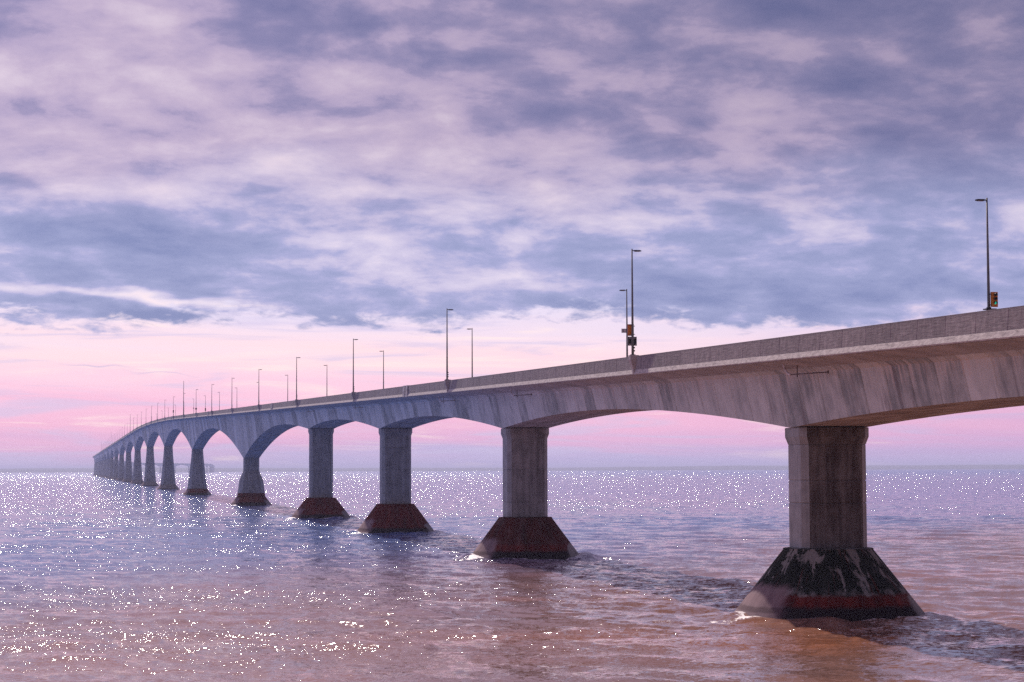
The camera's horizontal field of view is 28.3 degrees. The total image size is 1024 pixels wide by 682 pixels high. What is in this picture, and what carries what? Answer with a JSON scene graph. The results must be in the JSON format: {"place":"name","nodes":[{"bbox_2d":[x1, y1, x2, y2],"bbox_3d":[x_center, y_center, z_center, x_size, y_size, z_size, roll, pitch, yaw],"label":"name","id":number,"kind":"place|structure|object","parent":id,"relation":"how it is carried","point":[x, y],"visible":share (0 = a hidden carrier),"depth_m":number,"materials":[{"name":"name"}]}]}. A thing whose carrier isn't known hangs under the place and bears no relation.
{"place":"outdoors","nodes":[
{"label":"outdoors","id":0,"kind":"place"},
{"bbox_2d":[0,469,1023,681],"bbox_3d":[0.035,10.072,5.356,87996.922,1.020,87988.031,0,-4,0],"label":"water","id":1,"kind":"structure","parent":0,"point":[656,579],"depth_m":173.00,"materials":[{"name":"liquid"}]},
{"bbox_2d":[93,305,1023,620],"bbox_3d":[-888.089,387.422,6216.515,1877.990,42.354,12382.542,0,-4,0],"label":"bridge","id":2,"kind":"structure","parent":1,"relation":"in","point":[827,397],"depth_m":140.92,"materials":[{"name":"concrete"}]},
{"bbox_2d":[183,383,185,414],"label":"mast lamp","id":3,"kind":"object","parent":2,"relation":"on","point":[183,398],"visible":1,"depth_m":808.74,"materials":[{"name":"metal"}]},
{"bbox_2d":[296,357,300,399],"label":"lamp post","id":4,"kind":"object","parent":2,"relation":"on","point":[296,377],"visible":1,"depth_m":403.12,"materials":[{"name":"metal"}]},
{"bbox_2d":[353,339,357,391],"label":"lamp post","id":5,"kind":"object","parent":2,"relation":"on","point":[353,363],"visible":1,"depth_m":322.03,"materials":[{"name":"metal"}]},
{"bbox_2d":[380,350,383,388],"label":"lamp post","id":6,"kind":"object","parent":2,"relation":"on","point":[383,368],"visible":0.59,"depth_m":368.68,"materials":[{"name":"metal"}]},
{"bbox_2d":[445,309,452,379],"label":"lamp post","id":7,"kind":"object","parent":2,"relation":"on","point":[447,374],"visible":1,"depth_m":241.67,"materials":[{"name":"metal"}]},
{"bbox_2d":[468,329,472,376],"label":"lamp post","id":8,"kind":"object","parent":2,"relation":"on","point":[472,352],"visible":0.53,"depth_m":287.14,"materials":[{"name":"metal"}]},
{"bbox_2d":[619,289,627,356],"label":"lamp post","id":9,"kind":"object","parent":2,"relation":"on","point":[626,323],"visible":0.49,"depth_m":207.17,"materials":[{"name":"metal"}]},
{"bbox_2d":[630,249,640,354],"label":"lamp post","id":10,"kind":"object","parent":2,"relation":"on","point":[632,332],"visible":1,"depth_m":161.84,"materials":[{"name":"metal"}]},
{"bbox_2d":[627,324,634,335],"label":"traffic signal","id":11,"kind":"object","parent":10,"relation":"attached to","point":[628,329],"visible":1,"depth_m":161.88,"materials":[{"name":"orange paint"}]},
{"bbox_2d":[627,337,636,345],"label":"traffic signal","id":12,"kind":"object","parent":10,"relation":"attached to","point":[629,341],"visible":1,"depth_m":161.91,"materials":[{"name":"black paint"}]},
{"bbox_2d":[975,198,989,306],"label":"lamp post","id":13,"kind":"object","parent":2,"relation":"on","point":[988,272],"visible":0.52,"depth_m":125.56,"materials":[{"name":"metal"}]},
{"bbox_2d":[989,292,997,306],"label":"traffic signal","id":14,"kind":"object","parent":13,"relation":"attached to","point":[994,298],"visible":1,"depth_m":125.30,"materials":[{"name":"orange paint"}]},
{"bbox_2d":[0,465,1023,472],"bbox_3d":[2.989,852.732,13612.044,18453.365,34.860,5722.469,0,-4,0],"label":"hills","id":15,"kind":"structure","parent":0,"point":[736,467],"depth_m":13040.31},
{"bbox_2d":[0,0,1023,468],"label":"sky","id":16,"kind":"structure","parent":0,"point":[197,194],"materials":[{"name":"purple"}]}
]}

